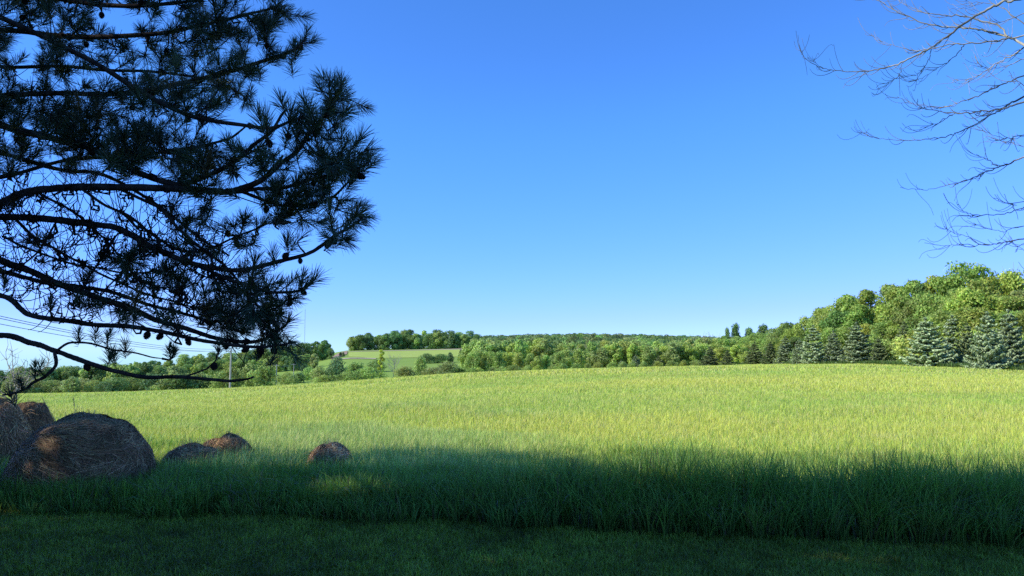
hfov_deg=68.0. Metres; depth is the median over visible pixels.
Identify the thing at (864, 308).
broadleaf tree
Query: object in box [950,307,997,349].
broadleaf tree
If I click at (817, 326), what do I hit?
broadleaf tree
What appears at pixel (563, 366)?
bush
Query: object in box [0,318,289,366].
power line
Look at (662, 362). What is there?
spruce tree
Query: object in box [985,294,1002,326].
broadleaf tree
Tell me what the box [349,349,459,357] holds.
mown field
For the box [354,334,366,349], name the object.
broadleaf tree
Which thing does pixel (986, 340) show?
bush
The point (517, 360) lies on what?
broadleaf tree
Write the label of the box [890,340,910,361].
bush
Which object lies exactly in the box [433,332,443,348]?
broadleaf tree
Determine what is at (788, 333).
broadleaf tree
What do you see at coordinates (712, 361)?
spruce tree
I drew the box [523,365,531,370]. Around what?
bush
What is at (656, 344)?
broadleaf tree
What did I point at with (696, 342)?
broadleaf tree
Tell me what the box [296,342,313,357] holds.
broadleaf tree
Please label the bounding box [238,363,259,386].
bush
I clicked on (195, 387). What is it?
bush
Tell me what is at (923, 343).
spruce tree
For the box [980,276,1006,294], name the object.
broadleaf tree
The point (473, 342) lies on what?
broadleaf tree
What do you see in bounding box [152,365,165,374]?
broadleaf tree
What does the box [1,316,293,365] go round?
power line
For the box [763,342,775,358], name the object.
broadleaf tree
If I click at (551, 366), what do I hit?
bush
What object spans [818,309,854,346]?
broadleaf tree
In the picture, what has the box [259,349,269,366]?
broadleaf tree
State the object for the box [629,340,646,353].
broadleaf tree
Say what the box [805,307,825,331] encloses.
broadleaf tree
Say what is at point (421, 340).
broadleaf tree
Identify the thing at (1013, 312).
broadleaf tree
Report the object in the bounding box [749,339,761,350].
broadleaf tree
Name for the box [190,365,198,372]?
broadleaf tree
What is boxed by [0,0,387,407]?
pine tree
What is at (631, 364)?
bush
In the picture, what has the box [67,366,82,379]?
broadleaf tree
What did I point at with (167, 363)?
broadleaf tree
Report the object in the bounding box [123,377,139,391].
bush
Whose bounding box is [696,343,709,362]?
broadleaf tree
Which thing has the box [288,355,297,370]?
broadleaf tree
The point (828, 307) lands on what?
broadleaf tree
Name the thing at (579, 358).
broadleaf tree
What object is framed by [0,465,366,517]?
tall grass
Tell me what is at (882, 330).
broadleaf tree
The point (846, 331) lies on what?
broadleaf tree
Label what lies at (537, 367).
bush
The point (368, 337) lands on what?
broadleaf tree
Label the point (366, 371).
bush
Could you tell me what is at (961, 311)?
broadleaf tree
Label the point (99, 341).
power line
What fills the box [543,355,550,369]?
broadleaf tree
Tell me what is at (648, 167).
sky
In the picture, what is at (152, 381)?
bush
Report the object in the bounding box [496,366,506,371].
bush
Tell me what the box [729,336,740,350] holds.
broadleaf tree
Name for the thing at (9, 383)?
bush
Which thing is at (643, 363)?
bush
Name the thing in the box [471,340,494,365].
broadleaf tree
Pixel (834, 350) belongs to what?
spruce tree
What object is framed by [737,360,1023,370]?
rough grass
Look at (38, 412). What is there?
hay bale
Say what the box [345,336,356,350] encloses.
broadleaf tree
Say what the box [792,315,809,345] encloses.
broadleaf tree
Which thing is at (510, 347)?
broadleaf tree
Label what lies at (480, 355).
broadleaf tree
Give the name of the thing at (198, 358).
broadleaf tree
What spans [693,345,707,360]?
broadleaf tree
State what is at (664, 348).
broadleaf tree
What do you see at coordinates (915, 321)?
broadleaf tree
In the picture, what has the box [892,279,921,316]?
broadleaf tree
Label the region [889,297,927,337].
broadleaf tree
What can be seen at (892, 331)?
broadleaf tree
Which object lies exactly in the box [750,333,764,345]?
broadleaf tree
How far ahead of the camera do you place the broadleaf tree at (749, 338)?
299.58 m
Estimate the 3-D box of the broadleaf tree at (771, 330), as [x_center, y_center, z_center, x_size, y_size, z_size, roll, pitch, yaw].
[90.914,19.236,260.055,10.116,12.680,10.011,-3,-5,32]
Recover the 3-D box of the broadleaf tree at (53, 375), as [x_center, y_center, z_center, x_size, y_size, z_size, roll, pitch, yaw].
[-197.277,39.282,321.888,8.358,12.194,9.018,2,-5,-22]
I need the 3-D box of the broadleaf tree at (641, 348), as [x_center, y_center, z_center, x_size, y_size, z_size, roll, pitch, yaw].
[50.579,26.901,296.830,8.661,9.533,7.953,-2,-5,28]
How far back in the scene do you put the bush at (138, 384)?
301.89 m
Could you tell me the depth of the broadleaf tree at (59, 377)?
327.93 m
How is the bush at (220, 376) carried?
on the hills
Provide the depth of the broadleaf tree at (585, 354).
303.93 m
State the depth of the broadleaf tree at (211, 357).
528.27 m
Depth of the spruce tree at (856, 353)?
141.77 m
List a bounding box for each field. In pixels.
[1,364,1023,546]
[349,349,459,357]
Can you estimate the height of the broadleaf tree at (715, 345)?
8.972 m
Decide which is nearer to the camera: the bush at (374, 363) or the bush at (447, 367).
the bush at (447, 367)
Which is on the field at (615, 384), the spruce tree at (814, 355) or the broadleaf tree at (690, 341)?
the spruce tree at (814, 355)
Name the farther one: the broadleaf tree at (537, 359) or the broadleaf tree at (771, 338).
the broadleaf tree at (537, 359)
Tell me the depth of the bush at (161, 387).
296.63 m
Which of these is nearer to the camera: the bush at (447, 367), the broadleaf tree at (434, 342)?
the bush at (447, 367)
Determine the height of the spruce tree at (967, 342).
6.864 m
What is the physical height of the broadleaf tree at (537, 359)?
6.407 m
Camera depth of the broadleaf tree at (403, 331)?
732.22 m
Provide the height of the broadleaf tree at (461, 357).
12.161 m
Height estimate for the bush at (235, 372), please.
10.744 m
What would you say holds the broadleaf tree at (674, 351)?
on the hills
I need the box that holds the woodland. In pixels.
[468,332,765,351]
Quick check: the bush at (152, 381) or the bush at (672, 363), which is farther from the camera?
the bush at (152, 381)
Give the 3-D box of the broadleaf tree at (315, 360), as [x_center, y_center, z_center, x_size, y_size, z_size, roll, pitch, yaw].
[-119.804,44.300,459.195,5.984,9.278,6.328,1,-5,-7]
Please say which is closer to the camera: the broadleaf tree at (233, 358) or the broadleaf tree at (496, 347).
the broadleaf tree at (496, 347)
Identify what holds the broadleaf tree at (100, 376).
on the hills
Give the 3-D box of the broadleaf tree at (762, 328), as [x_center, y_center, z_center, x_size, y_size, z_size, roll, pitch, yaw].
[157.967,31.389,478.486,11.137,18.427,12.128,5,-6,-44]
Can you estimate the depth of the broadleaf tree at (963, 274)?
148.24 m
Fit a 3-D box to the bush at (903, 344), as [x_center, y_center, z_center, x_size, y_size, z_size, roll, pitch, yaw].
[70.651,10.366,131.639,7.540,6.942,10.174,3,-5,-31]
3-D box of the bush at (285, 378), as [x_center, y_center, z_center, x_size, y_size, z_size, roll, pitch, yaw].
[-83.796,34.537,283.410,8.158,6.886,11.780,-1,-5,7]
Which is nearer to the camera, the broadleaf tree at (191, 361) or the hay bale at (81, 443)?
the hay bale at (81, 443)
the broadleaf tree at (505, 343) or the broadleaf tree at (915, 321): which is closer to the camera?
the broadleaf tree at (915, 321)
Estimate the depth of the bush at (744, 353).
282.26 m
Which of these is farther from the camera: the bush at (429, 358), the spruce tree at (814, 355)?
the bush at (429, 358)
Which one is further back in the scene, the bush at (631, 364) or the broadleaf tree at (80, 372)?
the broadleaf tree at (80, 372)
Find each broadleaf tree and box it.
[0,370,7,383]
[9,366,26,379]
[36,367,58,391]
[55,368,62,380]
[59,365,69,376]
[60,366,78,380]
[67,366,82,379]
[78,369,94,380]
[80,366,107,388]
[102,363,131,385]
[125,364,140,379]
[137,363,154,383]
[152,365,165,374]
[157,366,168,373]
[162,360,173,367]
[163,365,178,374]
[175,354,189,366]
[175,367,187,373]
[181,364,192,373]
[186,358,194,366]
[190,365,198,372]
[193,354,207,372]
[197,362,208,375]
[205,352,218,364]
[206,361,217,376]
[210,359,226,375]
[222,360,235,374]
[224,352,238,362]
[236,357,249,375]
[242,350,254,361]
[247,360,259,369]
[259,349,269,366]
[273,355,284,371]
[280,356,289,370]
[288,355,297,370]
[295,355,307,369]
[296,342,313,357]
[303,354,313,367]
[310,354,318,367]
[311,341,320,358]
[317,341,328,359]
[323,340,330,358]
[327,348,334,358]
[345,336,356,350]
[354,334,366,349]
[362,332,373,349]
[370,336,379,349]
[376,335,384,349]
[378,333,392,349]
[389,331,402,349]
[398,334,407,348]
[400,329,410,347]
[406,335,415,348]
[410,333,420,348]
[413,335,424,348]
[420,330,428,347]
[422,333,435,348]
[430,332,440,348]
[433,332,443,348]
[441,335,447,348]
[442,330,455,348]
[451,334,461,348]
[457,343,470,367]
[459,334,469,346]
[463,351,480,370]
[466,330,474,338]
[468,339,482,360]
[470,334,480,341]
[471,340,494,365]
[474,350,491,371]
[480,351,494,371]
[484,339,501,354]
[491,351,506,369]
[498,340,510,352]
[502,351,512,370]
[505,343,517,357]
[508,352,514,364]
[510,339,528,366]
[511,352,526,369]
[522,341,534,360]
[523,353,536,369]
[529,338,546,365]
[530,356,544,369]
[532,339,552,362]
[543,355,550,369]
[547,344,557,360]
[549,354,557,365]
[553,351,567,368]
[554,342,567,358]
[562,342,576,366]
[562,349,574,367]
[571,348,585,368]
[575,351,590,367]
[576,344,585,350]
[585,340,597,362]
[586,351,598,365]
[591,347,608,367]
[599,340,609,348]
[603,344,614,365]
[607,343,622,367]
[618,339,635,366]
[626,343,638,364]
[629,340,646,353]
[633,345,644,363]
[641,345,657,366]
[650,341,664,353]
[651,347,663,360]
[657,345,676,365]
[662,341,679,365]
[677,342,689,365]
[679,344,696,365]
[685,339,695,361]
[693,338,703,349]
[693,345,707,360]
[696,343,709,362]
[699,337,713,359]
[708,343,721,363]
[713,346,729,364]
[714,335,731,353]
[725,327,730,338]
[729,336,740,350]
[729,344,742,363]
[731,322,740,338]
[733,336,751,344]
[738,337,748,343]
[743,332,759,345]
[745,327,754,336]
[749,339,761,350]
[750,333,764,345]
[756,323,770,333]
[758,333,773,347]
[762,332,782,358]
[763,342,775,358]
[765,326,780,345]
[775,321,800,337]
[775,323,789,349]
[780,328,802,348]
[783,336,799,359]
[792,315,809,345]
[800,323,817,358]
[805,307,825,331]
[809,313,837,341]
[813,303,832,318]
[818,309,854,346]
[818,327,848,349]
[820,296,853,324]
[836,326,856,355]
[837,293,857,313]
[839,310,871,331]
[848,304,879,338]
[851,289,878,318]
[858,323,879,340]
[866,319,898,351]
[872,283,897,325]
[873,285,904,320]
[873,304,893,358]
[877,296,909,324]
[882,320,901,350]
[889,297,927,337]
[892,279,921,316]
[897,318,922,334]
[904,314,942,346]
[905,291,943,320]
[914,282,933,295]
[919,310,958,355]
[924,275,941,304]
[929,276,961,304]
[930,296,956,325]
[935,260,998,296]
[937,306,976,353]
[939,288,956,311]
[942,286,1006,317]
[949,279,1006,314]
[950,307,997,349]
[978,312,1012,328]
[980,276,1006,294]
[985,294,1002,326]
[990,268,1023,297]
[991,296,1023,315]
[994,271,1010,294]
[996,311,1023,335]
[1001,310,1023,329]
[1008,289,1023,310]
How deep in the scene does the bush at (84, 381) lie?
304.75 m
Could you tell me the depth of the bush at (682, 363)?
267.63 m
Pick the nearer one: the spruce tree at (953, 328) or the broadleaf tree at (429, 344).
the spruce tree at (953, 328)
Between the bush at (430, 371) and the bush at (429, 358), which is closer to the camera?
the bush at (430, 371)
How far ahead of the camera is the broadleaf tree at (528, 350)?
352.33 m
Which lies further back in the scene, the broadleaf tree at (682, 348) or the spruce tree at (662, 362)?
the broadleaf tree at (682, 348)
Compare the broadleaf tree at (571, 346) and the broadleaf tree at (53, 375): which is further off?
the broadleaf tree at (571, 346)
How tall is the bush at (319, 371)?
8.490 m
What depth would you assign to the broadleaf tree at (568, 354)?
306.39 m
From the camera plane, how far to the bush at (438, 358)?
430.79 m
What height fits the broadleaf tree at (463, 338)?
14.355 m
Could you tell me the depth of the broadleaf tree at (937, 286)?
151.99 m
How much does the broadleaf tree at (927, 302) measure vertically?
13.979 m
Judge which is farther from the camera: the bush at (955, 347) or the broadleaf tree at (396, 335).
the broadleaf tree at (396, 335)
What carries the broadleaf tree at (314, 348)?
on the hills
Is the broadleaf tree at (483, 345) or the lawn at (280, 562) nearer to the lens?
the lawn at (280, 562)
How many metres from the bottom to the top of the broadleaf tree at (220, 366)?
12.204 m
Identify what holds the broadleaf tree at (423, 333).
on the hills
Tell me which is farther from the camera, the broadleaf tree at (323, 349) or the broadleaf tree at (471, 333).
the broadleaf tree at (471, 333)
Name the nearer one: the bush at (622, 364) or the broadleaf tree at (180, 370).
the bush at (622, 364)
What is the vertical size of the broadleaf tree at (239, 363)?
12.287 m
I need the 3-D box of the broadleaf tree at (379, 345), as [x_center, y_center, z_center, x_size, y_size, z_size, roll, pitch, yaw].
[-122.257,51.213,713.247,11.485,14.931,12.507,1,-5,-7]
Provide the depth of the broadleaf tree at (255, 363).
466.77 m
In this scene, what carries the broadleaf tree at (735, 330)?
on the hills
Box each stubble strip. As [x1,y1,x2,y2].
[342,358,375,358]
[351,349,454,351]
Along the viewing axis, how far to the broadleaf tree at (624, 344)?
302.70 m
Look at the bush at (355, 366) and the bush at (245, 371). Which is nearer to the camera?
the bush at (245, 371)
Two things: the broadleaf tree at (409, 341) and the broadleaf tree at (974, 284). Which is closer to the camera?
the broadleaf tree at (974, 284)
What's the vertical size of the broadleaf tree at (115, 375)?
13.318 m
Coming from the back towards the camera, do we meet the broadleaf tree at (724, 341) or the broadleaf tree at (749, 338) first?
the broadleaf tree at (724, 341)
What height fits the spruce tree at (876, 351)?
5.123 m
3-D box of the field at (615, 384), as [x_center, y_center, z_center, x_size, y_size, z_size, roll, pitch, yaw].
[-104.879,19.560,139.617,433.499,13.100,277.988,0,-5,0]
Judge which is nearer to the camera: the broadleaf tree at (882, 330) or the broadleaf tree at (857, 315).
the broadleaf tree at (882, 330)
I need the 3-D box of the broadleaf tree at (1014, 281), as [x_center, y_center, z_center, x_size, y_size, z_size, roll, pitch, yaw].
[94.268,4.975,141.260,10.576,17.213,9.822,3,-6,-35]
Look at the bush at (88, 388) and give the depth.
298.99 m
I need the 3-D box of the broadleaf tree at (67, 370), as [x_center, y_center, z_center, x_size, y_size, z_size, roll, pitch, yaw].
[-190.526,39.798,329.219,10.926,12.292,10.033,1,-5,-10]
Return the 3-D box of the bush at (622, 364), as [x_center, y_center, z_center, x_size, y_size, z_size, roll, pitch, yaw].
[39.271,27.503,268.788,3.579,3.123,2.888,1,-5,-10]
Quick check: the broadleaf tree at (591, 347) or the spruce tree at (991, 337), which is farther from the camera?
the broadleaf tree at (591, 347)
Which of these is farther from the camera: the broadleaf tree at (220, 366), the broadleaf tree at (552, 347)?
the broadleaf tree at (220, 366)
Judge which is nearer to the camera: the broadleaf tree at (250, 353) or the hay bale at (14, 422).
the hay bale at (14, 422)
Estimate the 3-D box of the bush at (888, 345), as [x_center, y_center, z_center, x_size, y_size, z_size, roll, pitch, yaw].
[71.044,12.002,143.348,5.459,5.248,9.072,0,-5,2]
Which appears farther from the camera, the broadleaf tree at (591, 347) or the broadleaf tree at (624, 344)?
the broadleaf tree at (591, 347)
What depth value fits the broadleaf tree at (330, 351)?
546.05 m
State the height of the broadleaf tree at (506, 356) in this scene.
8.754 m
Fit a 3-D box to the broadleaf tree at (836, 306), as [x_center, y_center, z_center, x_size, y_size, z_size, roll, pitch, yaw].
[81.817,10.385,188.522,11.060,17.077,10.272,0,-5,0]
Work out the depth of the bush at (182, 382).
296.53 m
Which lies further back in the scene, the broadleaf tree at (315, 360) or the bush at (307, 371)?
the broadleaf tree at (315, 360)
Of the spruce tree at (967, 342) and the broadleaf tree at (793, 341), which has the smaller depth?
the spruce tree at (967, 342)
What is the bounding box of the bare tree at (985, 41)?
[794,0,1023,268]
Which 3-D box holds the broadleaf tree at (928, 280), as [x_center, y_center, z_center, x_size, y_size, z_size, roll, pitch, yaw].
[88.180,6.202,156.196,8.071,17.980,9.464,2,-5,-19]
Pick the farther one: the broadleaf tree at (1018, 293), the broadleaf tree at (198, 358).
the broadleaf tree at (198, 358)
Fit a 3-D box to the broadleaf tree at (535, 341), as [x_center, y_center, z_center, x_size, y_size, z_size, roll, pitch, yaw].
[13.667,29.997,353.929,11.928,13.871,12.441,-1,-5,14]
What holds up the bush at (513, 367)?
on the hills
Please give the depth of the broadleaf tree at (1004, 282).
145.39 m
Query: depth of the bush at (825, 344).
160.36 m
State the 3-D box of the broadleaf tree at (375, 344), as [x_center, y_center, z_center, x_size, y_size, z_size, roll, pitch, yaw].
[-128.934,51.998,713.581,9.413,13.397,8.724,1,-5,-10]
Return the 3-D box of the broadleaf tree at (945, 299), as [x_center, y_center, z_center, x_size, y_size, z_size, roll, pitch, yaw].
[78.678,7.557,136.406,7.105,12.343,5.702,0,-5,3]
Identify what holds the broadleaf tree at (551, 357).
on the hills
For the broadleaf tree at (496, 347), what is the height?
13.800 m
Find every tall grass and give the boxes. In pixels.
[0,431,1023,550]
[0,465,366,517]
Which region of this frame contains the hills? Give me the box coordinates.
[77,347,894,388]
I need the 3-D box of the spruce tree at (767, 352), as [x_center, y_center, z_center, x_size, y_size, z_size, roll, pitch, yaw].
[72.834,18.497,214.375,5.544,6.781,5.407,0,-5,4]
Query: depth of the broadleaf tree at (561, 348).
345.00 m
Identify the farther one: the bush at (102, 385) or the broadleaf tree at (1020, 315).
the bush at (102, 385)
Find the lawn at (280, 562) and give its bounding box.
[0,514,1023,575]
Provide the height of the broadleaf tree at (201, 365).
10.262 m
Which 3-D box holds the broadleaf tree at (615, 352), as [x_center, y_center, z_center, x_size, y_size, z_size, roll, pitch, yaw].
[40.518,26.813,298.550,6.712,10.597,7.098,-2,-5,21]
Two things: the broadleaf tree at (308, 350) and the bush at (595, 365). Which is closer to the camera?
the bush at (595, 365)
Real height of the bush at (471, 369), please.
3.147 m
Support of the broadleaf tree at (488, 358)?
on the hills
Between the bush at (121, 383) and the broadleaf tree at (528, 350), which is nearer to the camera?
the bush at (121, 383)
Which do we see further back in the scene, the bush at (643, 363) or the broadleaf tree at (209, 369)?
the broadleaf tree at (209, 369)
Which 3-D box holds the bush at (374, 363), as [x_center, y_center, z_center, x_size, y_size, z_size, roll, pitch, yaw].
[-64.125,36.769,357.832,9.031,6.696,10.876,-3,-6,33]
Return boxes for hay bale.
[0,397,32,463]
[0,407,160,492]
[18,396,54,432]
[162,437,222,465]
[202,428,260,460]
[305,437,353,467]
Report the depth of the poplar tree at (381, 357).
288.20 m
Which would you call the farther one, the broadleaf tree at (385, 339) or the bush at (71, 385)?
the broadleaf tree at (385, 339)
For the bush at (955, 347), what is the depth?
118.30 m
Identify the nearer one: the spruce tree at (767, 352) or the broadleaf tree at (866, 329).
the broadleaf tree at (866, 329)
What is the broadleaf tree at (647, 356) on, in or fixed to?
on the hills
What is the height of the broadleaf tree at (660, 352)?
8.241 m
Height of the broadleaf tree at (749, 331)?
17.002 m
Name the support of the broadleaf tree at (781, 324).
on the hills
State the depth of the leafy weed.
7.17 m
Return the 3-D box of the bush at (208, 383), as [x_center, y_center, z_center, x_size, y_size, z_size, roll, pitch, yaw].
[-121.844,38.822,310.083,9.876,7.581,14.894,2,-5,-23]
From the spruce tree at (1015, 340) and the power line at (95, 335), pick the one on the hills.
the spruce tree at (1015, 340)
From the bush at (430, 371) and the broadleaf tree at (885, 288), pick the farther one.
the bush at (430, 371)
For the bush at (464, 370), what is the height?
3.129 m
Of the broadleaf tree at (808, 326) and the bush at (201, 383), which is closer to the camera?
the broadleaf tree at (808, 326)
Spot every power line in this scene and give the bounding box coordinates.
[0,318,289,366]
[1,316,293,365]
[1,324,279,366]
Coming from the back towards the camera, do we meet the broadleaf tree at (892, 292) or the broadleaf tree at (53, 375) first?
the broadleaf tree at (53, 375)
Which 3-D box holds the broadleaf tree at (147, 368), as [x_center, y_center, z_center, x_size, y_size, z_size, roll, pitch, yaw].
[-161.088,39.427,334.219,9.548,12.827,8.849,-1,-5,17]
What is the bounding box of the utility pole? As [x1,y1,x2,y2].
[226,349,235,387]
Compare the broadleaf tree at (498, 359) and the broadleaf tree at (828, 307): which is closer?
the broadleaf tree at (828, 307)
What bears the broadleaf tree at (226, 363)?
on the hills
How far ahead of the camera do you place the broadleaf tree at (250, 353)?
538.86 m
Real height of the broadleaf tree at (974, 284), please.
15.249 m
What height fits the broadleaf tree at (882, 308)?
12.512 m
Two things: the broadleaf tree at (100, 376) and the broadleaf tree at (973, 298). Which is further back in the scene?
the broadleaf tree at (100, 376)
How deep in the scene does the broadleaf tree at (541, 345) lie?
345.26 m
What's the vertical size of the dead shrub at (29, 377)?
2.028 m
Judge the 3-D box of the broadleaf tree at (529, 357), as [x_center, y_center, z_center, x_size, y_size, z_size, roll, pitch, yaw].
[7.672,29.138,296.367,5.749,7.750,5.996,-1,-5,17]
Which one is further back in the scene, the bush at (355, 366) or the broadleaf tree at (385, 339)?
the broadleaf tree at (385, 339)
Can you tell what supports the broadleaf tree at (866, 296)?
on the hills
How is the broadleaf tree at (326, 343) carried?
on the hills
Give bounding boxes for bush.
[0,375,35,393]
[29,377,45,392]
[32,380,61,392]
[50,381,69,392]
[60,376,81,392]
[77,378,92,391]
[79,379,102,391]
[92,381,116,391]
[100,377,131,391]
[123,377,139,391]
[134,372,155,390]
[139,373,166,390]
[150,379,187,390]
[162,373,194,389]
[168,373,198,389]
[189,372,206,389]
[202,374,220,388]
[208,369,238,388]
[220,366,244,387]
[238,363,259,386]
[246,365,280,386]
[276,372,299,385]
[293,372,305,382]
[301,367,313,379]
[309,365,330,382]
[313,375,337,382]
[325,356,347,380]
[332,371,366,381]
[342,361,363,377]
[352,366,388,379]
[366,359,387,371]
[392,366,417,376]
[413,356,426,375]
[419,353,435,362]
[419,367,449,374]
[431,354,449,362]
[437,361,459,373]
[447,352,453,361]
[451,368,469,372]
[468,367,477,371]
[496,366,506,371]
[507,365,523,370]
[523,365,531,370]
[533,365,541,369]
[547,364,555,368]
[558,363,567,368]
[572,363,580,368]
[591,362,602,367]
[606,362,618,367]
[618,361,626,367]
[627,362,636,366]
[638,361,647,366]
[653,361,662,366]
[667,360,678,365]
[679,360,687,365]
[689,359,702,365]
[739,351,747,362]
[818,338,844,360]
[869,338,896,360]
[890,328,932,362]
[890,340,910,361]
[948,335,968,354]
[953,327,1023,360]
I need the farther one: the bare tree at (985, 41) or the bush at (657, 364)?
the bush at (657, 364)
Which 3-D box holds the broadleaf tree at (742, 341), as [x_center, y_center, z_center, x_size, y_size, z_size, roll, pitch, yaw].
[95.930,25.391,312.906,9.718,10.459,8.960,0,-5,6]
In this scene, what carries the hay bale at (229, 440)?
on the field at (615, 384)
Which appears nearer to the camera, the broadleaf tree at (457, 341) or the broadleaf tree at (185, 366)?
the broadleaf tree at (185, 366)
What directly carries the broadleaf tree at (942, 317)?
on the hills
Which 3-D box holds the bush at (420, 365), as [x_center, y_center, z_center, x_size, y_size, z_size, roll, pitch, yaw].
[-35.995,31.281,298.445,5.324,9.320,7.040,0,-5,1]
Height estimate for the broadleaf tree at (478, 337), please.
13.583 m
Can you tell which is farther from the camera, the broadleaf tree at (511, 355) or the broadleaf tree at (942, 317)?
the broadleaf tree at (511, 355)
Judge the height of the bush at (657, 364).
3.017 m
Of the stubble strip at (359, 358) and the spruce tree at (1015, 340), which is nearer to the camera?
the spruce tree at (1015, 340)
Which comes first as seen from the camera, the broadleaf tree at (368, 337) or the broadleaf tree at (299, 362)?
the broadleaf tree at (299, 362)
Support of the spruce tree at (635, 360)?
on the hills
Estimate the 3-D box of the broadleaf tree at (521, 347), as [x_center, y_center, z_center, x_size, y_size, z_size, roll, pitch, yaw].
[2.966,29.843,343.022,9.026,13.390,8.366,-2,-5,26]
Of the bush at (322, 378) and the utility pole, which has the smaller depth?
the utility pole
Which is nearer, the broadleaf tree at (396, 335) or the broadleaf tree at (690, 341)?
the broadleaf tree at (690, 341)
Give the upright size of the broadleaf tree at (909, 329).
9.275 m
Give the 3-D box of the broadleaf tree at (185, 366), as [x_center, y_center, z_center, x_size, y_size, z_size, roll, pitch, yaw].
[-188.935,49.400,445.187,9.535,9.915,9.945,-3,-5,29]
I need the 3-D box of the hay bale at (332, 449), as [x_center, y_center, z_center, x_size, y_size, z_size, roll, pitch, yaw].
[-2.329,2.290,9.642,0.835,0.842,0.902,0,-5,0]
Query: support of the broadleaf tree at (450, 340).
on the hills
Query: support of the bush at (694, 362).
on the field at (615, 384)
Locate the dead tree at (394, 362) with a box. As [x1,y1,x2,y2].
[388,351,402,376]
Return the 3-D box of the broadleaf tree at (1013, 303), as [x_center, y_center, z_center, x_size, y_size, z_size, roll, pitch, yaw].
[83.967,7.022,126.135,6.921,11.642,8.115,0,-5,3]
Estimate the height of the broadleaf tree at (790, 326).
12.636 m
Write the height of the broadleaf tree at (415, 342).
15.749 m
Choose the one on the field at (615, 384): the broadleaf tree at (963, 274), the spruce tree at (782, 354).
the spruce tree at (782, 354)
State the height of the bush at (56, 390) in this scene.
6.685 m
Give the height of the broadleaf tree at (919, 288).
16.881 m
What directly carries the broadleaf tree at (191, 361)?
on the hills
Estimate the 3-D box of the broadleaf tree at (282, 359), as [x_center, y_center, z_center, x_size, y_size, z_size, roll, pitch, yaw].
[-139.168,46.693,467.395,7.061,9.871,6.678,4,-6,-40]
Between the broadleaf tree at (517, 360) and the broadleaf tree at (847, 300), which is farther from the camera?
the broadleaf tree at (517, 360)
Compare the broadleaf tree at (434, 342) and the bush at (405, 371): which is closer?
the bush at (405, 371)
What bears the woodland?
on the hills
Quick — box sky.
[0,0,1023,372]
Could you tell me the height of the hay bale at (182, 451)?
0.843 m
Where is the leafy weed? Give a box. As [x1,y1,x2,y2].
[718,479,752,501]
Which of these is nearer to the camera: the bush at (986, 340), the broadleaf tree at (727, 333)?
the bush at (986, 340)
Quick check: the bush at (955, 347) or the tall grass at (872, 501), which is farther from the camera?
the bush at (955, 347)
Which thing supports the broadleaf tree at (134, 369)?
on the hills
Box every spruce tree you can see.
[630,356,640,366]
[649,356,665,366]
[699,347,720,365]
[719,350,735,364]
[742,341,763,363]
[760,342,776,363]
[772,336,792,363]
[789,338,805,364]
[797,325,828,363]
[821,330,844,363]
[835,322,876,363]
[868,337,888,361]
[887,322,917,361]
[898,317,957,366]
[933,315,969,362]
[952,322,982,363]
[960,311,1018,369]
[991,309,1023,364]
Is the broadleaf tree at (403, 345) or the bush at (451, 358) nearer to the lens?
the bush at (451, 358)
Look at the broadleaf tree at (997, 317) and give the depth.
117.88 m
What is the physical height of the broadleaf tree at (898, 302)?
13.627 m
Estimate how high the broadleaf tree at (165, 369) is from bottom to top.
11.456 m
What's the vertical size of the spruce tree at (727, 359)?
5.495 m
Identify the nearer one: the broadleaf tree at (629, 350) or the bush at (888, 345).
the bush at (888, 345)
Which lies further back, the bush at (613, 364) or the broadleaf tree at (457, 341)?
the broadleaf tree at (457, 341)
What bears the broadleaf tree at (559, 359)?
on the hills
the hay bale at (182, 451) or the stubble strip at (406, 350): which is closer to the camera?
the hay bale at (182, 451)
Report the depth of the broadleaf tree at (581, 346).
350.34 m
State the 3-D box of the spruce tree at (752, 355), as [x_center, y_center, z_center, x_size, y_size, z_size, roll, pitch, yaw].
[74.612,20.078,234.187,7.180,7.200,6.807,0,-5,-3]
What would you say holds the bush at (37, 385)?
on the hills
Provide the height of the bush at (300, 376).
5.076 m
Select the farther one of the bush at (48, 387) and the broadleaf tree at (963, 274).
the bush at (48, 387)
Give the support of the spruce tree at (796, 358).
on the field at (615, 384)
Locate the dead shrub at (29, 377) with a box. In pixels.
[0,339,60,403]
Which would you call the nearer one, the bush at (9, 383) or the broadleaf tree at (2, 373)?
the bush at (9, 383)
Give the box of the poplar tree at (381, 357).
[377,349,384,375]
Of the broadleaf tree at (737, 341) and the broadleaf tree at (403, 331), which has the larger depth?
the broadleaf tree at (403, 331)
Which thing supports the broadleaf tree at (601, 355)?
on the hills
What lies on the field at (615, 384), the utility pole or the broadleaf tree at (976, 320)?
the utility pole
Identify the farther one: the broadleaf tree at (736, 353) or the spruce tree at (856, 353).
the broadleaf tree at (736, 353)
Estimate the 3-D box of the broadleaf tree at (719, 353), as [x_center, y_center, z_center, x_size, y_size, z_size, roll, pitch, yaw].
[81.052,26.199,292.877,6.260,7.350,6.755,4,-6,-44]
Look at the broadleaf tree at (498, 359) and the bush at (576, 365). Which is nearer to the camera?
the bush at (576, 365)
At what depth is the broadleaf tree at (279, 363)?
467.13 m
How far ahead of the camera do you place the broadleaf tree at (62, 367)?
335.94 m
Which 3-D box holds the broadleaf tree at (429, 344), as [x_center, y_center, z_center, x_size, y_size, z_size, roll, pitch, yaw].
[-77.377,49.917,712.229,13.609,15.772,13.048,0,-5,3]
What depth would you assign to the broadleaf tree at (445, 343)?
710.39 m

